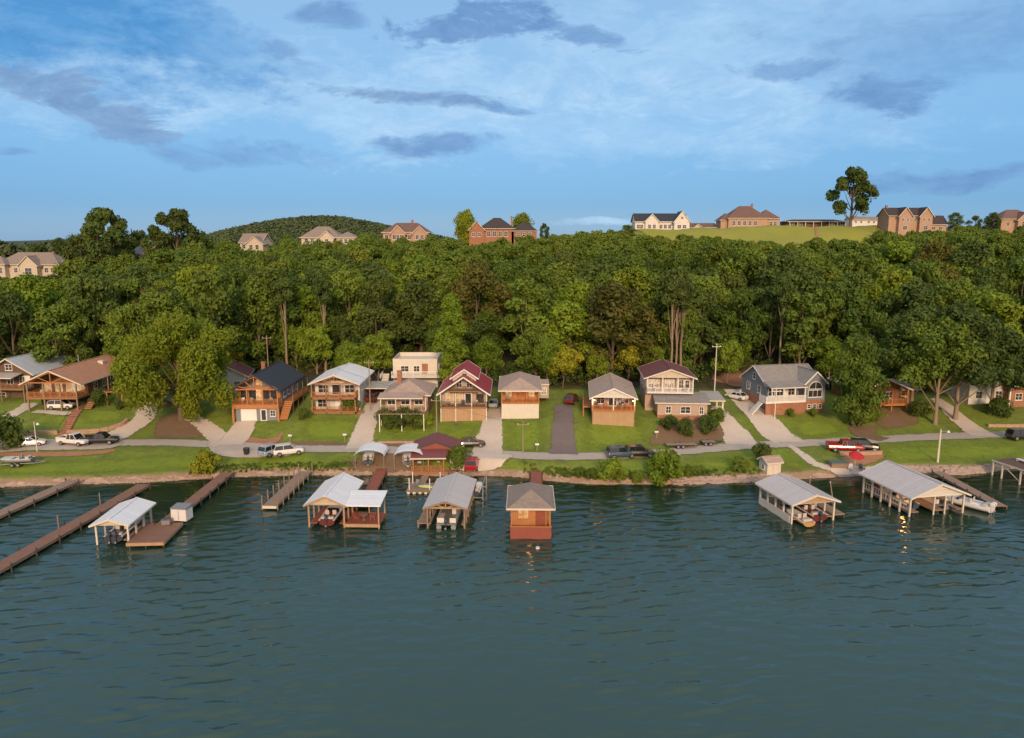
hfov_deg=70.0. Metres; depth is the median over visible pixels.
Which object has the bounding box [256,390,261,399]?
window
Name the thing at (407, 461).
stored boat
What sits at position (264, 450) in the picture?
parked car
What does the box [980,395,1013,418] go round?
shrub
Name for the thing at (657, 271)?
broadleaf tree
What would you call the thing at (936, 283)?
broadleaf tree
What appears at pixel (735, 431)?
driveway
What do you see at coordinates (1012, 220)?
hilltop house
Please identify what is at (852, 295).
broadleaf tree
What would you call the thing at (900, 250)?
broadleaf tree
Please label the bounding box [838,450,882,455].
retaining wall
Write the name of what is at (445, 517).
pontoon boat
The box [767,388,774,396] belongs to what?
window
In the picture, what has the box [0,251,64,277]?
hilltop house
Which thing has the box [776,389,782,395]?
window
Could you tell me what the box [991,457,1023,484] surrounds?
raised dock
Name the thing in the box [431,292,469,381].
ivy clad tree
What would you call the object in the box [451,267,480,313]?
broadleaf tree
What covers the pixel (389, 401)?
window
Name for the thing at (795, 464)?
lawn
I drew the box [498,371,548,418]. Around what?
lake house
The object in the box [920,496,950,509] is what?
pontoon boat
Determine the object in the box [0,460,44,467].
trailer
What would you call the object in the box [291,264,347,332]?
broadleaf tree
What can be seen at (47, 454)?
bare soil
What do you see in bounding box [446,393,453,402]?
window
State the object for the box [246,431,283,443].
clay bank
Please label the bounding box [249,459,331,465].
lawn
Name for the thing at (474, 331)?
broadleaf tree
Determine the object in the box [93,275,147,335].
broadleaf tree
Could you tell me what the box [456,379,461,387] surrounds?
window
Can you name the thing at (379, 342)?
tree
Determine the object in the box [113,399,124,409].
shrub
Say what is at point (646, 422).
ground
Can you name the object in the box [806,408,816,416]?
shrub
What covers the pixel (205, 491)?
dock
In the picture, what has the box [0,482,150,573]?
dock
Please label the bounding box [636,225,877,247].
meadow
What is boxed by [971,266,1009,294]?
broadleaf tree
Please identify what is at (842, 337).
broadleaf tree
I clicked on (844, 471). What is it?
garden path
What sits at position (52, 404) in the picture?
parked car
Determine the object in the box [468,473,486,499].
lift
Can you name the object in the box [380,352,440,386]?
white block building
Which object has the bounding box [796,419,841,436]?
lawn
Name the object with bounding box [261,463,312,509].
dock
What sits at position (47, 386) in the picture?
window
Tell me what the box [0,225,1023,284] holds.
wood
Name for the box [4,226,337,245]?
hills
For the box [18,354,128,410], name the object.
lake house
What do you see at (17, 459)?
trailered boat
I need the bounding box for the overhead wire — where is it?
[267,337,433,398]
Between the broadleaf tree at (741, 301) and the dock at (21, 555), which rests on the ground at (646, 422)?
the broadleaf tree at (741, 301)
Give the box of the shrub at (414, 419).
[402,408,424,428]
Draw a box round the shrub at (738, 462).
[730,454,750,472]
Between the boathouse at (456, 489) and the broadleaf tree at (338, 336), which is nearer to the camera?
the boathouse at (456, 489)
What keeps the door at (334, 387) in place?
in the lake house at (335, 387)
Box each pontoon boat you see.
[436,503,461,529]
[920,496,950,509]
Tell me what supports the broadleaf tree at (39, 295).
on the ground at (646, 422)
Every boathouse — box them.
[88,497,155,544]
[303,472,387,528]
[417,472,476,528]
[506,482,555,538]
[755,473,844,523]
[858,460,971,516]
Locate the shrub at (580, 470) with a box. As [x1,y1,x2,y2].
[574,466,586,476]
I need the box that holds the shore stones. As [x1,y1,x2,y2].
[0,470,668,486]
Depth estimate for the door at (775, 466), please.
109.44 m
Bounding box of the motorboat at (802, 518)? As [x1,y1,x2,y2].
[786,508,814,526]
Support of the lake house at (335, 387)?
on the ground at (646, 422)
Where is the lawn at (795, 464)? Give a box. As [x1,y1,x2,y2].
[788,452,802,466]
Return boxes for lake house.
[0,350,79,401]
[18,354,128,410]
[209,359,254,392]
[227,360,308,422]
[307,362,374,414]
[377,370,436,431]
[436,360,492,421]
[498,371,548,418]
[582,372,637,426]
[637,359,725,420]
[739,363,828,414]
[827,376,920,410]
[941,372,1003,403]
[1003,386,1023,406]
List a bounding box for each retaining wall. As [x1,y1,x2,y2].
[20,430,58,435]
[66,418,128,433]
[377,441,413,442]
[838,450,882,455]
[987,424,1023,426]
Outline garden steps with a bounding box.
[56,402,83,435]
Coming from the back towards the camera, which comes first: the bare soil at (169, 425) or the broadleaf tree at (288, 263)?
the broadleaf tree at (288, 263)
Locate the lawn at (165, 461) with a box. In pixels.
[0,454,220,474]
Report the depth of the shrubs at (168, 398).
138.31 m
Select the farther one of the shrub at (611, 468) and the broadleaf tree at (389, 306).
the broadleaf tree at (389, 306)
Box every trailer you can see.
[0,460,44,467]
[665,442,702,448]
[700,439,722,445]
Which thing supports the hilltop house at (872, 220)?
on the ground at (646, 422)
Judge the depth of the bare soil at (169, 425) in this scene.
128.74 m
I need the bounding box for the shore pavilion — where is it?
[410,432,460,474]
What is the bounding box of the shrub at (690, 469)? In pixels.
[684,463,698,476]
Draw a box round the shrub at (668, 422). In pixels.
[659,416,676,429]
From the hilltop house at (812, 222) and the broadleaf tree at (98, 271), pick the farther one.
the hilltop house at (812, 222)
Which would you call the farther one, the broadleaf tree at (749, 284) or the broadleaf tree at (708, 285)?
the broadleaf tree at (749, 284)
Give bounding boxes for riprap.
[669,472,792,485]
[901,464,996,474]
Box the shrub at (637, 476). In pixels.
[631,469,648,483]
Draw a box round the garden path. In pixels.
[826,466,869,474]
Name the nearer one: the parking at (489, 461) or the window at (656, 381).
the parking at (489, 461)
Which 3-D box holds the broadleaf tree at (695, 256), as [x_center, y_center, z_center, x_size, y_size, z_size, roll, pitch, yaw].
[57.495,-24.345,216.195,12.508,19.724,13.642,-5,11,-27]
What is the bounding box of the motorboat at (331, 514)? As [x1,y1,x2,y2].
[319,505,342,526]
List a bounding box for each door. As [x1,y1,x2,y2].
[241,409,256,420]
[260,409,266,420]
[331,384,341,394]
[335,400,341,408]
[422,364,427,373]
[464,393,470,403]
[517,392,522,399]
[536,510,544,525]
[608,398,617,404]
[684,379,689,390]
[773,464,778,473]
[985,392,990,402]
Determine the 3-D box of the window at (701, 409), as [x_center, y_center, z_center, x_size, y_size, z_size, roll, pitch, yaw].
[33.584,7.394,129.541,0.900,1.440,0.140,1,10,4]
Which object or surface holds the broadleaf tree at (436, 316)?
on the ground at (646, 422)
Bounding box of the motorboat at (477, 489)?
[474,481,481,497]
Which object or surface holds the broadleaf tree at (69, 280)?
on the ground at (646, 422)
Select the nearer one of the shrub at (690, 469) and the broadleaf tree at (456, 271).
the shrub at (690, 469)
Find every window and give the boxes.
[4,364,12,370]
[7,378,13,384]
[19,376,25,382]
[25,268,31,274]
[44,383,51,390]
[55,383,62,390]
[66,383,73,390]
[77,384,84,390]
[93,381,97,388]
[240,390,247,399]
[249,390,255,399]
[255,379,262,385]
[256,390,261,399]
[263,390,269,399]
[270,390,276,398]
[270,410,275,416]
[317,400,327,407]
[318,385,327,391]
[344,385,353,391]
[387,399,394,404]
[401,366,408,370]
[401,399,409,404]
[413,366,419,370]
[414,399,422,404]
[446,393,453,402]
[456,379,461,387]
[456,393,462,402]
[476,394,483,401]
[505,392,512,397]
[517,510,528,519]
[527,392,534,397]
[541,388,546,394]
[596,398,604,403]
[620,398,628,404]
[648,379,653,388]
[654,379,658,388]
[664,379,669,388]
[665,406,670,413]
[669,379,673,388]
[678,379,683,388]
[680,406,690,413]
[699,407,703,414]
[756,385,760,393]
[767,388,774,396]
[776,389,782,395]
[787,388,794,395]
[808,390,821,397]
[809,381,822,388]
[885,392,891,397]
[975,391,982,398]
[995,391,1002,397]
[1014,393,1022,400]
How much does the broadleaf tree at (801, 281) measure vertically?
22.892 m
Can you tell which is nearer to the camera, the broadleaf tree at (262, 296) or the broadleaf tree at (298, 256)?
the broadleaf tree at (262, 296)
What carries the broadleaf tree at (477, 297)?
on the ground at (646, 422)
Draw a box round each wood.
[0,215,465,257]
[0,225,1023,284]
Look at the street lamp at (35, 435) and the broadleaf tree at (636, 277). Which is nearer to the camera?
the street lamp at (35, 435)
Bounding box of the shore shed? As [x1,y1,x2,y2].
[756,455,783,474]
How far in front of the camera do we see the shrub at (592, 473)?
107.33 m
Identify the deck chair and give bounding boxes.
[353,511,359,519]
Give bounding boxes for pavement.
[31,410,70,414]
[787,445,858,473]
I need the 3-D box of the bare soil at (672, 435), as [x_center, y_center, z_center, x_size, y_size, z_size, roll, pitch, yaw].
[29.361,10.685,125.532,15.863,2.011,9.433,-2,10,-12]
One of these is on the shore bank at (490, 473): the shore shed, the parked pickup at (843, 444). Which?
the shore shed
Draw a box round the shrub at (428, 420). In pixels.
[418,412,432,427]
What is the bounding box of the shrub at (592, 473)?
[584,467,598,479]
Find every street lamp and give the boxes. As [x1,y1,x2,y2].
[34,423,39,451]
[936,429,949,462]
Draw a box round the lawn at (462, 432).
[447,426,473,438]
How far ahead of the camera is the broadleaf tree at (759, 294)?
169.95 m
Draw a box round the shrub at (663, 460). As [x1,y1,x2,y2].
[645,447,685,486]
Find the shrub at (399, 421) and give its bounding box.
[386,405,412,428]
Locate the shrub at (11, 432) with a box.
[0,410,29,449]
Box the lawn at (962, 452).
[882,443,1019,460]
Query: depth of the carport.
142.01 m
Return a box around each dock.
[0,478,79,518]
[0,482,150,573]
[154,470,234,524]
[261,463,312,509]
[355,465,387,510]
[529,470,542,483]
[931,469,1007,509]
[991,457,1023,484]
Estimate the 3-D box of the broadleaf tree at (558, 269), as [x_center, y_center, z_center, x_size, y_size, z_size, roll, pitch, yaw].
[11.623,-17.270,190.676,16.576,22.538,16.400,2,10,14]
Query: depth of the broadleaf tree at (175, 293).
163.78 m
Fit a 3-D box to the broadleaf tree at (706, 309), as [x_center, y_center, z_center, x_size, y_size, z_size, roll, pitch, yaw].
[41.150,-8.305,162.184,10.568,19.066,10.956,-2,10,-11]
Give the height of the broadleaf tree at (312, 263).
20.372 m
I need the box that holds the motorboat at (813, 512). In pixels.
[793,504,827,521]
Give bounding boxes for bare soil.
[0,449,114,456]
[152,412,202,437]
[275,441,347,445]
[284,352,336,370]
[348,453,419,472]
[383,440,414,445]
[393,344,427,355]
[649,420,723,444]
[711,364,749,386]
[842,454,883,465]
[875,407,917,428]
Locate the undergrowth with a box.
[150,338,947,390]
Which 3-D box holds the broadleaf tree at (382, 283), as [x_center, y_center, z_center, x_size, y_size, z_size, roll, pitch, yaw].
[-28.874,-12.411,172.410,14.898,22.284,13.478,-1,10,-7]
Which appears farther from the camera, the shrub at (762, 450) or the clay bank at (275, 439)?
the clay bank at (275, 439)
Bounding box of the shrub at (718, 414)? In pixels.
[709,407,727,421]
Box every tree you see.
[0,284,35,359]
[0,291,39,360]
[1,272,61,352]
[19,303,82,365]
[28,242,47,251]
[33,324,49,347]
[42,277,65,307]
[43,274,63,280]
[49,286,98,322]
[51,237,68,256]
[51,261,94,280]
[53,276,80,303]
[54,296,105,360]
[58,286,106,356]
[61,233,90,264]
[61,271,91,286]
[61,272,120,355]
[61,323,97,359]
[79,207,137,270]
[87,265,104,276]
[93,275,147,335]
[96,306,140,356]
[101,276,149,323]
[107,310,238,421]
[107,336,135,360]
[108,229,138,258]
[110,263,167,300]
[121,287,174,363]
[124,284,194,333]
[128,229,151,245]
[136,271,180,296]
[138,287,195,329]
[139,229,165,257]
[141,291,192,368]
[144,262,167,274]
[146,247,184,275]
[147,207,205,250]
[147,280,182,328]
[165,251,228,280]
[170,266,200,317]
[178,235,198,246]
[187,268,247,359]
[189,262,220,297]
[191,264,251,304]
[191,287,243,332]
[201,237,214,249]
[205,306,249,344]
[215,238,231,245]
[223,274,286,360]
[226,346,247,365]
[229,265,304,357]
[230,263,258,276]
[249,327,272,356]
[263,255,294,273]
[267,256,301,291]
[270,276,294,363]
[276,234,291,246]
[280,323,312,369]
[286,252,303,274]
[289,286,335,361]
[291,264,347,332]
[295,253,317,273]
[296,255,363,342]
[296,323,333,373]
[301,259,337,276]
[309,310,341,342]
[310,275,333,371]
[320,269,382,340]
[328,315,356,351]
[330,252,359,268]
[332,339,369,368]
[337,243,375,269]
[339,296,384,325]
[346,304,397,364]
[350,266,368,281]
[355,259,389,281]
[357,269,418,347]
[359,329,393,380]
[361,263,391,281]
[376,289,416,346]
[377,256,391,270]
[382,260,448,348]
[384,261,399,275]
[386,255,449,307]
[390,278,444,351]
[417,273,473,332]
[424,315,462,352]
[425,312,442,348]
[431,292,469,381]
[433,248,473,276]
[435,313,480,362]
[441,263,454,277]
[448,259,512,347]
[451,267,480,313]
[452,209,475,245]
[460,274,503,319]
[461,277,481,315]
[461,320,499,362]
[469,309,509,353]
[472,336,504,375]
[482,281,518,358]
[491,265,513,333]
[495,262,528,282]
[499,278,549,371]
[501,257,529,270]
[505,291,535,336]
[507,267,542,311]
[510,322,555,377]
[512,212,534,227]
[519,282,567,374]
[530,338,559,378]
[536,301,596,381]
[538,259,578,301]
[539,223,549,238]
[543,255,557,270]
[546,275,574,299]
[547,344,584,387]
[549,250,588,301]
[553,279,591,346]
[560,280,662,375]
[571,288,626,351]
[572,260,623,333]
[572,265,591,282]
[575,259,593,269]
[586,350,610,377]
[587,271,619,350]
[588,245,626,265]
[609,265,661,344]
[611,254,649,275]
[612,342,646,380]
[616,254,663,276]
[616,301,634,343]
[619,225,636,236]
[620,251,634,257]
[628,305,644,370]
[629,252,650,260]
[630,265,702,360]
[634,276,691,345]
[637,303,666,340]
[642,257,664,276]
[642,344,664,364]
[648,306,706,368]
[660,279,688,361]
[661,250,686,273]
[665,265,694,276]
[668,279,691,363]
[670,279,694,365]
[687,266,731,313]
[687,288,722,368]
[689,238,736,274]
[690,254,719,272]
[692,273,731,357]
[693,294,728,364]
[710,339,743,382]
[711,287,769,370]
[711,312,763,361]
[716,246,777,299]
[717,273,747,306]
[725,258,760,286]
[729,330,751,362]
[731,285,777,360]
[744,248,803,287]
[752,250,819,345]
[753,279,795,334]
[759,282,789,362]
[769,268,827,360]
[769,276,794,363]
[772,305,799,363]
[779,292,826,363]
[787,250,814,269]
[790,307,841,366]
[797,276,889,363]
[806,288,844,357]
[807,337,844,387]
[811,262,845,285]
[825,166,879,226]
[829,333,890,427]
[830,300,868,335]
[831,248,879,277]
[836,307,862,346]
[839,271,872,312]
[849,310,893,371]
[859,281,892,322]
[870,241,913,268]
[870,263,898,301]
[871,301,952,408]
[877,268,920,309]
[879,277,948,328]
[895,316,987,424]
[900,237,959,278]
[900,246,925,264]
[900,258,940,281]
[913,260,947,285]
[921,277,982,309]
[924,267,970,282]
[925,281,942,297]
[925,299,1016,419]
[931,283,987,312]
[942,258,982,282]
[946,212,964,231]
[948,240,993,283]
[950,257,999,269]
[964,216,982,228]
[966,285,1018,319]
[966,291,1023,369]
[970,326,1023,411]
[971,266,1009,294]
[981,212,1002,230]
[995,256,1023,293]
[996,257,1023,296]
[1003,284,1020,297]
[1009,293,1023,333]
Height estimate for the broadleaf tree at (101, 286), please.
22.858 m
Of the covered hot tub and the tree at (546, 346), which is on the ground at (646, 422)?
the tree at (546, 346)
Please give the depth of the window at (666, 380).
133.23 m
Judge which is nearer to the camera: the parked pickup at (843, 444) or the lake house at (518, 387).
the parked pickup at (843, 444)
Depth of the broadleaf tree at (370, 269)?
198.04 m
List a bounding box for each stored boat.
[363,452,373,465]
[402,453,412,466]
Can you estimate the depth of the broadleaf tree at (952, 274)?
186.98 m
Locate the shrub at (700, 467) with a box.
[695,464,704,472]
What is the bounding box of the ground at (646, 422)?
[0,226,1023,483]
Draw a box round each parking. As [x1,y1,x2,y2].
[0,439,122,451]
[207,443,303,457]
[452,452,511,470]
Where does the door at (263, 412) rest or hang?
in the lake house at (279, 382)
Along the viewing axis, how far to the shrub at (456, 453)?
111.25 m
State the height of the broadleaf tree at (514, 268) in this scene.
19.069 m
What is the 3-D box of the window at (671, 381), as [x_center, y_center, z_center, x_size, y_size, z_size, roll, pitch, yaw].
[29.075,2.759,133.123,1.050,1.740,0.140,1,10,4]
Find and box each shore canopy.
[354,442,388,467]
[393,443,423,468]
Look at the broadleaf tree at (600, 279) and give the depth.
157.23 m
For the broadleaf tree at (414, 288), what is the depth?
172.55 m
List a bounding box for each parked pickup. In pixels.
[55,432,88,446]
[80,431,119,444]
[825,438,864,451]
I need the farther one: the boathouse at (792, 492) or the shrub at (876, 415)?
the shrub at (876, 415)
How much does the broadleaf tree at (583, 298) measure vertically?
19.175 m
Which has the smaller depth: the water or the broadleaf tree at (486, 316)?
the water
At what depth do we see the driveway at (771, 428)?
129.69 m
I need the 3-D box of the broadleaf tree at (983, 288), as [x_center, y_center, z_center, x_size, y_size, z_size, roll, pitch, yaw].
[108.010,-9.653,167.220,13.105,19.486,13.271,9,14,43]
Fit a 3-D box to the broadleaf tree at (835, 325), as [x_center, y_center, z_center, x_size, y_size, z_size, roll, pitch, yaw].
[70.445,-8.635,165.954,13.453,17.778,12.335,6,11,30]
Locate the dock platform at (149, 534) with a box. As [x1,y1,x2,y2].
[126,522,182,547]
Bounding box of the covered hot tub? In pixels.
[827,460,848,467]
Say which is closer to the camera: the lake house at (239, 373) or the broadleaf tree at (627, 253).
the lake house at (239, 373)
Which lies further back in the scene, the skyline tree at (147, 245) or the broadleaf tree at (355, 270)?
the skyline tree at (147, 245)
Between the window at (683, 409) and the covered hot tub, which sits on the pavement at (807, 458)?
the covered hot tub
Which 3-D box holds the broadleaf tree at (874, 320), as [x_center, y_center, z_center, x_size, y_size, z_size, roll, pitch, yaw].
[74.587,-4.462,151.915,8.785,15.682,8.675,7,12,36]
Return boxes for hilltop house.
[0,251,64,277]
[134,246,154,258]
[238,233,272,251]
[299,226,356,245]
[381,220,432,243]
[468,216,537,245]
[630,211,690,229]
[689,223,716,227]
[714,204,780,228]
[780,219,848,226]
[844,216,867,226]
[866,217,877,225]
[876,205,948,234]
[987,210,1023,232]
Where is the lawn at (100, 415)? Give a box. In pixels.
[84,410,123,422]
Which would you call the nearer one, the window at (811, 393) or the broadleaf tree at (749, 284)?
the window at (811, 393)
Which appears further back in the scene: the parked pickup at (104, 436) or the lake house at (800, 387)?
the lake house at (800, 387)
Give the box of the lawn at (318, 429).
[306,419,355,438]
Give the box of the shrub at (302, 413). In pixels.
[297,406,312,419]
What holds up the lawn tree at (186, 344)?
on the ground at (646, 422)
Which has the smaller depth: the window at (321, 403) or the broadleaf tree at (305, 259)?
the window at (321, 403)
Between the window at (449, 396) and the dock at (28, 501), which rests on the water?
the dock at (28, 501)
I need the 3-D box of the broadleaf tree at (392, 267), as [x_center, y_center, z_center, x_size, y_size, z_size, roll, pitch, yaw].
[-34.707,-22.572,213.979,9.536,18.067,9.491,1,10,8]
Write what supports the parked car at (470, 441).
on the ground at (646, 422)
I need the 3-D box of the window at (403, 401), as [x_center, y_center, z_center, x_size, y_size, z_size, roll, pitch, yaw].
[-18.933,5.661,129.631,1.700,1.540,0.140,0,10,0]
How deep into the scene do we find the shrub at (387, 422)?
125.97 m
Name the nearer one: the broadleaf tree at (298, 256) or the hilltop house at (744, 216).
the broadleaf tree at (298, 256)
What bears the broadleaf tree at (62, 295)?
on the ground at (646, 422)
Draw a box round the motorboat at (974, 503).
[944,495,996,513]
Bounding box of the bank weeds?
[188,459,760,480]
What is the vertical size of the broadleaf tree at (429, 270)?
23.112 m
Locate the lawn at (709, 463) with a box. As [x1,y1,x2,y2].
[681,457,758,470]
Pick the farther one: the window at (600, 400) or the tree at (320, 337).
the tree at (320, 337)
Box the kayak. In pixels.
[418,485,432,488]
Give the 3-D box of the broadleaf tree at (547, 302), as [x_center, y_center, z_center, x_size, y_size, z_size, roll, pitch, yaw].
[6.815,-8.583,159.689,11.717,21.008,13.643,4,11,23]
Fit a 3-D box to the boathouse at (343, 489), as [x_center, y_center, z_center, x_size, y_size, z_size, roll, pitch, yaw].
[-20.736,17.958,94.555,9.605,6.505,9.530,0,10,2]
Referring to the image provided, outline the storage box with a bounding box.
[170,502,192,520]
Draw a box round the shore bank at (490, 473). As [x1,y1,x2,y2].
[0,464,1014,486]
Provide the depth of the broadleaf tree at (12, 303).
152.50 m
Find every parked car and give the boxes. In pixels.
[13,436,46,447]
[47,399,76,409]
[257,443,274,457]
[273,442,303,456]
[365,391,379,402]
[460,436,485,446]
[464,456,479,470]
[488,398,499,407]
[564,393,578,404]
[605,445,633,457]
[625,444,654,457]
[725,391,748,400]
[850,437,879,450]
[1005,428,1023,440]
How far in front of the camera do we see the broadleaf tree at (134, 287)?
175.24 m
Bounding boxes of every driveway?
[3,403,37,416]
[109,406,157,439]
[184,415,225,446]
[215,420,255,444]
[345,400,381,448]
[472,407,502,453]
[549,404,577,454]
[711,406,756,444]
[724,389,806,442]
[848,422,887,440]
[931,398,998,435]
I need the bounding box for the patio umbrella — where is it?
[849,451,863,460]
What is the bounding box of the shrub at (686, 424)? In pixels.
[675,416,694,436]
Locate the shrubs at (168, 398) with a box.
[103,388,173,405]
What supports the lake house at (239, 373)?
on the ground at (646, 422)
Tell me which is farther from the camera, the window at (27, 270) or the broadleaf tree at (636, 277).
the window at (27, 270)
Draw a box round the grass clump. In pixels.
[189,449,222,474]
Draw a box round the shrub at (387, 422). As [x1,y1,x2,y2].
[374,407,397,429]
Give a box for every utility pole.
[262,335,270,365]
[364,359,373,410]
[431,397,441,431]
[517,422,528,452]
[712,343,720,390]
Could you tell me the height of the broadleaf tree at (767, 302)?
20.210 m
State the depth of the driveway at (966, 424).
133.04 m
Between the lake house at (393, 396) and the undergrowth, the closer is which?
the lake house at (393, 396)
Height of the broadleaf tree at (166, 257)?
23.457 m
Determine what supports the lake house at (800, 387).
on the ground at (646, 422)
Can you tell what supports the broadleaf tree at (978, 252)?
on the ground at (646, 422)
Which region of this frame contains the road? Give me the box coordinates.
[119,431,1005,459]
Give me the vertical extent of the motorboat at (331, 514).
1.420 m
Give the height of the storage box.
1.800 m
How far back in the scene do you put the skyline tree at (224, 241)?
288.16 m
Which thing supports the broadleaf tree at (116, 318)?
on the ground at (646, 422)
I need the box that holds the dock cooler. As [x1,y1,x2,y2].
[161,518,170,524]
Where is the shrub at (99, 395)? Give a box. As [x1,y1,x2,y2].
[87,387,114,406]
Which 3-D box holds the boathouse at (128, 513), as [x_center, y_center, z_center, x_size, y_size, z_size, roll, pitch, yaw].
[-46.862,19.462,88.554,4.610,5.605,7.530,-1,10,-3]
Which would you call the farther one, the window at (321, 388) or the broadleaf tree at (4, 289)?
the broadleaf tree at (4, 289)
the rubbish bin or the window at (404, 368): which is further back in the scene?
the window at (404, 368)
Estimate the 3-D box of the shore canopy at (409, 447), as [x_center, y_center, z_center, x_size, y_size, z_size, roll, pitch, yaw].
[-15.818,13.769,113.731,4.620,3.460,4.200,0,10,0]
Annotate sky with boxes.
[0,0,1023,240]
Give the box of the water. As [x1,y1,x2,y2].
[0,469,1023,737]
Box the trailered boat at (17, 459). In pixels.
[0,453,34,462]
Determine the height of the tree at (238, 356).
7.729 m
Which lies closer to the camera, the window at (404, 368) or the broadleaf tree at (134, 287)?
the window at (404, 368)
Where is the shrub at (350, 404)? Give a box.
[339,400,360,410]
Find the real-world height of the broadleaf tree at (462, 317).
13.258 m
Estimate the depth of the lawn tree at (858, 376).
127.31 m
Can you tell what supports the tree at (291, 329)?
on the ground at (646, 422)
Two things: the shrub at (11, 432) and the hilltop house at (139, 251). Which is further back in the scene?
the hilltop house at (139, 251)
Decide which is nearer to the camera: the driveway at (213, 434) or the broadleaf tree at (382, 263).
the driveway at (213, 434)
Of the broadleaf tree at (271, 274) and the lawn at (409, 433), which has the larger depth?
the broadleaf tree at (271, 274)
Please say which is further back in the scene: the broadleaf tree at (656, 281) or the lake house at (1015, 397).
the broadleaf tree at (656, 281)
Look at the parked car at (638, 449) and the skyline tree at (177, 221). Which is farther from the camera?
the skyline tree at (177, 221)
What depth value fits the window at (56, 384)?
138.30 m
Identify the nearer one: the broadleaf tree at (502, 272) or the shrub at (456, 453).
the shrub at (456, 453)
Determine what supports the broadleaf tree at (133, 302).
on the ground at (646, 422)
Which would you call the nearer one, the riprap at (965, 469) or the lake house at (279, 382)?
the riprap at (965, 469)
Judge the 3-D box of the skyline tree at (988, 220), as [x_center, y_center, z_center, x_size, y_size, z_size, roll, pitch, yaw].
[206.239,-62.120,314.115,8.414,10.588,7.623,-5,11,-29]
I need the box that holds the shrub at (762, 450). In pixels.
[751,441,772,459]
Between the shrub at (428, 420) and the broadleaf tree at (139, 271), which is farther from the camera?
the broadleaf tree at (139, 271)
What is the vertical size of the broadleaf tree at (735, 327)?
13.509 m
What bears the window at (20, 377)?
in the lake house at (15, 371)
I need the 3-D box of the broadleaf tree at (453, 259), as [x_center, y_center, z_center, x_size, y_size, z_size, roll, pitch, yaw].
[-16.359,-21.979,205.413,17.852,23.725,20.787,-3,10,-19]
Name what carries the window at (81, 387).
in the lake house at (82, 379)
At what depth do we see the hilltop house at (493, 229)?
319.54 m
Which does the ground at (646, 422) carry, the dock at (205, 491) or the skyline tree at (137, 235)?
the skyline tree at (137, 235)
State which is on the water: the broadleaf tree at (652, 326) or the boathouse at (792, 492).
the boathouse at (792, 492)
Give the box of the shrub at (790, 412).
[785,408,796,416]
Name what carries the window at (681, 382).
in the lake house at (669, 380)
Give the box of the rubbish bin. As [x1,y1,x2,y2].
[243,447,249,454]
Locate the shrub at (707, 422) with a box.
[698,413,719,434]
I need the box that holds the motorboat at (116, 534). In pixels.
[103,517,141,543]
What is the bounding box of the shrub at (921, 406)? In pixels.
[907,399,933,417]
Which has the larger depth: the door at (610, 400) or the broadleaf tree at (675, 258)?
the broadleaf tree at (675, 258)
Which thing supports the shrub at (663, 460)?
on the shore bank at (490, 473)
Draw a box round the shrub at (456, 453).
[447,444,472,469]
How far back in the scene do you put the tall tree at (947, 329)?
128.34 m
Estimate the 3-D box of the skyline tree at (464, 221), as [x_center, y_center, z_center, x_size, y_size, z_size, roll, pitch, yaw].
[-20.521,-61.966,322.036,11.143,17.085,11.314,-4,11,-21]
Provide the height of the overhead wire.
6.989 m
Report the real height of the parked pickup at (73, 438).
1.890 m
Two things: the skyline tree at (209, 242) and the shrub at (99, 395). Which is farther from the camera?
the skyline tree at (209, 242)
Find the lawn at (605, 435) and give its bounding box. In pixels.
[587,420,641,447]
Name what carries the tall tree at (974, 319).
on the ground at (646, 422)
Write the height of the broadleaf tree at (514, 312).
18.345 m
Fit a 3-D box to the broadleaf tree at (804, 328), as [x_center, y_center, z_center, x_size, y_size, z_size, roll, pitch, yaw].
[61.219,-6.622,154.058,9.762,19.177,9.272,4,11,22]
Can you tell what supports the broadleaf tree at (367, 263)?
on the ground at (646, 422)
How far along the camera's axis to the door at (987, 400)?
141.11 m
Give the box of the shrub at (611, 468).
[597,457,628,482]
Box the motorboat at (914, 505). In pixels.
[879,488,919,509]
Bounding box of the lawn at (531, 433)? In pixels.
[509,418,540,449]
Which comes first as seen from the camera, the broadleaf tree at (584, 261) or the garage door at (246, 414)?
the garage door at (246, 414)
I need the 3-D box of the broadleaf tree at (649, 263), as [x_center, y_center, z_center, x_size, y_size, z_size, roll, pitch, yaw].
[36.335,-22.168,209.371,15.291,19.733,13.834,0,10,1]
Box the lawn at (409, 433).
[391,429,429,436]
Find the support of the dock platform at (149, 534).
on the water
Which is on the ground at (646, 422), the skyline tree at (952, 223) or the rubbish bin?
the skyline tree at (952, 223)
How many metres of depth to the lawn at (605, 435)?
123.28 m
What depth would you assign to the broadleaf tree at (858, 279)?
172.00 m
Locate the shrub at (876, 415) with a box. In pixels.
[870,409,886,421]
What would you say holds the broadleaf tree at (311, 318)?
on the ground at (646, 422)
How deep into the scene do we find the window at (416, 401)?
129.70 m
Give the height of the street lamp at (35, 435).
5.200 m
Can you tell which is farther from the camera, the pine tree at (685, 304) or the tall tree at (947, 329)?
the pine tree at (685, 304)
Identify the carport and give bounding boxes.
[364,381,396,392]
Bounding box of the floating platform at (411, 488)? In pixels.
[406,472,440,493]
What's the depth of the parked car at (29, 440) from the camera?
119.73 m
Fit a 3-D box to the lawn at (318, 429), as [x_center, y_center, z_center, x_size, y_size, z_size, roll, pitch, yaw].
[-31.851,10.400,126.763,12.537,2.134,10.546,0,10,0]
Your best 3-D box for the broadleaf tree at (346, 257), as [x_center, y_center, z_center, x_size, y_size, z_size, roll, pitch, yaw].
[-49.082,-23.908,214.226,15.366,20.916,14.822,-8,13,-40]
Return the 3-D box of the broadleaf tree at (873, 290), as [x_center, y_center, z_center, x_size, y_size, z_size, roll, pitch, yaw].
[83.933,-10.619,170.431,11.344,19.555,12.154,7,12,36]

